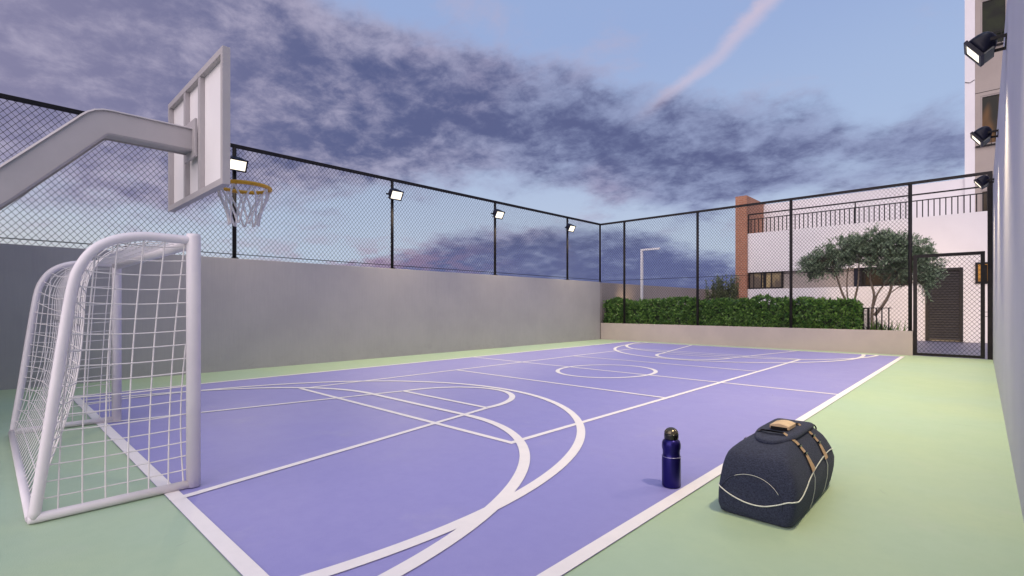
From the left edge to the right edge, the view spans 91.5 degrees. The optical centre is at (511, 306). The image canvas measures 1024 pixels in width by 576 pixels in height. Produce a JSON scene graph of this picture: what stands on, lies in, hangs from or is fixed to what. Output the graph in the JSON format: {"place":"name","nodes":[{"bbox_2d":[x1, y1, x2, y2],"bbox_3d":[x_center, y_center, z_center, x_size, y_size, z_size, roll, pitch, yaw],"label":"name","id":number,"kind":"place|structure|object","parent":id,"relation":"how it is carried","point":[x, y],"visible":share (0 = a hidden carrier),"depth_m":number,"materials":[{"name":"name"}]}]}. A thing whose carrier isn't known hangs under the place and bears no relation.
{"place":"outdoors","nodes":[
{"label":"outdoors","id":0,"kind":"place"},
{"bbox_2d":[0,0,964,288],"label":"sky","id":1,"kind":"structure","parent":0,"point":[598,111],"materials":[{"name":"blue"}]},
{"bbox_2d":[79,342,903,575],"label":"court floor","id":2,"kind":"structure","parent":0,"point":[322,512],"depth_m":4.36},
{"bbox_2d":[74,342,904,575],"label":"court markings","id":3,"kind":"object","parent":2,"relation":"on","point":[241,561],"visible":1,"depth_m":3.40,"materials":[{"name":"white paint"}]},
{"bbox_2d":[662,427,680,488],"bbox_3d":[1.063,1.000,3.329,0.122,0.392,0.122,0,0,43],"label":"water bottle","id":4,"kind":"object","parent":2,"relation":"on","point":[671,463],"visible":1,"depth_m":3.28,"materials":[{"name":"blue metal"}]},
{"bbox_2d":[0,339,1023,575],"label":"court border","id":5,"kind":"object","parent":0,"point":[922,482],"visible":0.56,"depth_m":2.94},
{"bbox_2d":[8,232,200,523],"bbox_3d":[-3.389,0.357,3.994,2.871,1.679,0.843,0,0,43],"label":"football goal","id":6,"kind":"object","parent":5,"relation":"on","point":[117,260],"visible":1,"depth_m":3.27,"materials":[{"name":"white metal"}]},
{"bbox_2d":[0,45,271,226],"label":"basketball hoop","id":7,"kind":"object","parent":5,"relation":"on","point":[191,136],"visible":1,"depth_m":4.11,"materials":[{"name":"white metal"}]},
{"bbox_2d":[601,323,912,355],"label":"wall","id":8,"kind":"structure","parent":5,"relation":"on","point":[893,342],"depth_m":14.43,"materials":[{"name":"beige concrete"}]},
{"bbox_2d":[601,171,992,359],"bbox_3d":[7.113,-0.943,14.917,10.462,4.285,0.120,0,0,43],"label":"end fence","id":9,"kind":"object","parent":8,"relation":"on","point":[989,267],"visible":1,"depth_m":14.12,"materials":[{"name":"black metal"}]},
{"bbox_2d":[913,251,986,358],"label":"gate","id":10,"kind":"structure","parent":9,"relation":"attached to","point":[983,273],"depth_m":11.82,"materials":[{"name":"black metal"}]},
{"bbox_2d":[718,418,833,527],"bbox_3d":[1.695,0.968,3.148,0.441,0.464,0.992,0,0,43],"label":"sports bag","id":11,"kind":"object","parent":5,"relation":"on","point":[777,471],"visible":1,"depth_m":2.87,"materials":[{"name":"fabric"}]},
{"bbox_2d":[915,341,986,358],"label":"ground","id":12,"kind":"structure","parent":0,"point":[935,345],"depth_m":14.71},
{"bbox_2d":[0,243,599,389],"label":"boundary wall","id":13,"kind":"structure","parent":12,"relation":"on","point":[255,314],"depth_m":10.19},
{"bbox_2d":[0,93,601,281],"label":"side fence","id":14,"kind":"object","parent":13,"relation":"on","point":[39,104],"visible":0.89,"depth_m":10.48,"materials":[{"name":"black metal"}]},
{"bbox_2d":[230,156,248,172],"bbox_3d":[-5.179,-2.690,9.383,0.265,0.294,0.380,0,0,43],"label":"floodlight","id":15,"kind":"object","parent":14,"relation":"attached to","point":[238,164],"visible":0.8,"depth_m":9.35,"materials":[{"name":"white"}]},
{"bbox_2d":[386,188,403,200],"bbox_3d":[-2.792,-2.690,11.912,0.265,0.294,0.380,0,0,43],"label":"floodlight","id":16,"kind":"object","parent":14,"relation":"attached to","point":[395,194],"visible":1,"depth_m":11.85,"materials":[{"name":"black metal"}]},
{"bbox_2d":[491,209,504,218],"bbox_3d":[-0.406,-2.690,14.440,0.265,0.294,0.380,0,0,43],"label":"floodlight","id":17,"kind":"object","parent":14,"relation":"attached to","point":[497,213],"visible":1,"depth_m":14.37,"materials":[{"name":"black metal"}]},
{"bbox_2d":[565,223,575,231],"bbox_3d":[1.982,-2.690,16.969,0.265,0.294,0.380,0,0,43],"label":"floodlight","id":18,"kind":"object","parent":14,"relation":"attached to","point":[570,227],"visible":1,"depth_m":16.90,"materials":[{"name":"black metal"}]},
{"bbox_2d":[600,283,704,338],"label":"boundary wall","id":19,"kind":"structure","parent":12,"relation":"on","point":[649,295],"depth_m":20.66,"materials":[{"name":"grey concrete"}]},
{"bbox_2d":[704,275,720,299],"bbox_3d":[8.128,-0.061,20.219,0.699,2.526,0.656,0,0,29],"label":"shrub","id":20,"kind":"object","parent":12,"relation":"on","point":[712,293],"visible":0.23,"depth_m":20.25,"materials":[{"name":"green plant"}]},
{"bbox_2d":[713,275,731,298],"bbox_3d":[8.406,-0.052,19.979,0.756,2.508,0.842,0,0,43],"label":"shrub","id":21,"kind":"object","parent":12,"relation":"on","point":[722,294],"visible":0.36,"depth_m":19.79,"materials":[{"name":"green plant"}]},
{"bbox_2d":[723,273,740,300],"bbox_3d":[8.702,-0.057,19.717,0.699,2.518,0.677,0,0,28],"label":"shrub","id":22,"kind":"object","parent":12,"relation":"on","point":[732,291],"visible":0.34,"depth_m":19.62,"materials":[{"name":"green plant"}]},
{"bbox_2d":[735,178,986,342],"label":"clubhouse","id":23,"kind":"structure","parent":12,"relation":"on","point":[943,220],"depth_m":19.23,"materials":[{"name":"paint"}]},
{"bbox_2d":[748,271,782,288],"bbox_3d":[10.967,-1.140,21.593,1.375,0.724,0.060,0,0,43],"label":"window","id":24,"kind":"structure","parent":23,"relation":"in","point":[760,281],"depth_m":21.57,"materials":[{"name":"beige glass"}]},
{"bbox_2d":[860,267,907,286],"bbox_3d":[14.001,-1.140,18.729,1.530,0.724,0.060,0,0,43],"label":"window","id":25,"kind":"structure","parent":23,"relation":"in","point":[863,278],"depth_m":18.96,"materials":[{"name":"black glass"}]},
{"bbox_2d":[925,267,962,341],"bbox_3d":[15.183,-0.078,17.537,1.003,2.555,0.130,0,0,43],"label":"door","id":26,"kind":"structure","parent":23,"relation":"in","point":[959,275],"depth_m":17.47,"materials":[{"name":"brown wood"}]},
{"bbox_2d":[975,262,986,283],"bbox_3d":[16.065,-1.143,16.611,0.940,0.715,0.060,0,0,43],"label":"window","id":27,"kind":"structure","parent":23,"relation":"in","point":[977,279],"depth_m":16.87,"materials":[{"name":"orange glass"}]},
{"bbox_2d":[993,0,1023,520],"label":"side wall","id":28,"kind":"structure","parent":12,"relation":"on","point":[1008,269],"depth_m":3.96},
{"bbox_2d":[974,175,993,189],"bbox_3d":[9.620,-2.548,10.172,0.303,0.269,0.342,0,0,43],"label":"floodlight","id":29,"kind":"object","parent":28,"relation":"attached to","point":[981,182],"visible":1,"depth_m":10.10,"materials":[{"name":"black metal"}]},
{"bbox_2d":[970,126,998,146],"bbox_3d":[7.032,-2.548,7.430,0.303,0.269,0.342,0,0,43],"label":"floodlight","id":30,"kind":"object","parent":28,"relation":"attached to","point":[981,136],"visible":0.98,"depth_m":7.36,"materials":[{"name":"black metal"}]},
{"bbox_2d":[964,31,1006,66],"bbox_3d":[4.639,-2.548,4.896,0.303,0.269,0.342,0,0,43],"label":"floodlight","id":31,"kind":"object","parent":28,"relation":"attached to","point":[980,50],"visible":1,"depth_m":4.83,"materials":[{"name":"black metal"}]},
{"bbox_3d":[7.460,1.150,16.614,8.760,0.140,2.795,0,0,43],"label":"planting bed","id":32,"kind":"object","parent":12,"relation":"on","visible":0},
{"bbox_2d":[640,247,659,298],"bbox_3d":[5.136,-0.545,18.530,0.770,3.250,0.080,0,0,43],"label":"lamp post","id":33,"kind":"object","parent":32,"relation":"on","point":[641,260],"visible":0.67,"depth_m":18.72,"materials":[{"name":"white metal"}]},
{"bbox_2d":[602,293,864,329],"bbox_3d":[6.516,0.263,16.141,8.095,1.373,0.941,0,0,43],"label":"hedge","id":34,"kind":"object","parent":32,"relation":"on","point":[843,315],"visible":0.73,"depth_m":15.24,"materials":[{"name":"green plant"}]},
{"bbox_2d":[794,231,875,298],"bbox_3d":[9.908,-0.615,15.424,2.221,3.407,1.542,0,0,32],"label":"olive tree","id":35,"kind":"object","parent":32,"relation":"on","point":[827,264],"visible":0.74,"depth_m":15.23,"materials":[{"name":"green plant"}]},
{"bbox_2d":[861,308,869,329],"bbox_3d":[9.636,0.615,13.594,0.180,1.170,0.100,0,0,43],"label":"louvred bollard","id":36,"kind":"object","parent":32,"relation":"on","point":[868,319],"visible":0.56,"depth_m":13.52,"materials":[{"name":"black metal"}]},
{"bbox_2d":[876,308,889,329],"bbox_3d":[9.820,0.611,13.585,0.830,1.178,0.040,0,0,43],"label":"railing","id":37,"kind":"object","parent":32,"relation":"on","point":[882,320],"visible":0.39,"depth_m":13.43,"materials":[{"name":"black metal"}]},
{"bbox_2d":[864,318,905,330],"bbox_3d":[9.995,0.659,13.678,1.370,0.841,0.962,0,0,22],"label":"grass clump","id":38,"kind":"object","parent":32,"relation":"on","point":[878,326],"visible":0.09,"depth_m":13.58,"materials":[{"name":"green plant"}]},
{"bbox_2d":[851,222,949,326],"bbox_3d":[11.073,-0.689,14.293,2.296,3.541,1.569,0,0,43],"label":"olive tree","id":39,"kind":"object","parent":32,"relation":"on","point":[929,248],"visible":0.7,"depth_m":14.09,"materials":[{"name":"green plant"}]},
{"bbox_2d":[965,0,1006,212],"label":"apartment tower","id":40,"kind":"structure","parent":0,"point":[982,88],"depth_m":18.44,"materials":[{"name":"paint"}]},
{"bbox_2d":[980,190,986,211],"bbox_3d":[17.857,-3.500,17.984,1.418,1.596,0.070,0,0,43],"label":"window","id":41,"kind":"structure","parent":40,"relation":"in","point":[982,191],"depth_m":18.40,"materials":[{"name":"paint"}]},
{"bbox_2d":[980,92,999,143],"bbox_3d":[17.857,-6.870,17.984,1.418,1.816,0.070,0,0,43],"label":"window","id":42,"kind":"structure","parent":40,"relation":"in","point":[989,104],"depth_m":18.30,"materials":[{"name":"glass"}]},
{"bbox_2d":[980,0,1006,42],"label":"window","id":43,"kind":"structure","parent":40,"relation":"in","point":[992,12],"depth_m":18.24,"materials":[{"name":"glass"}]}
]}

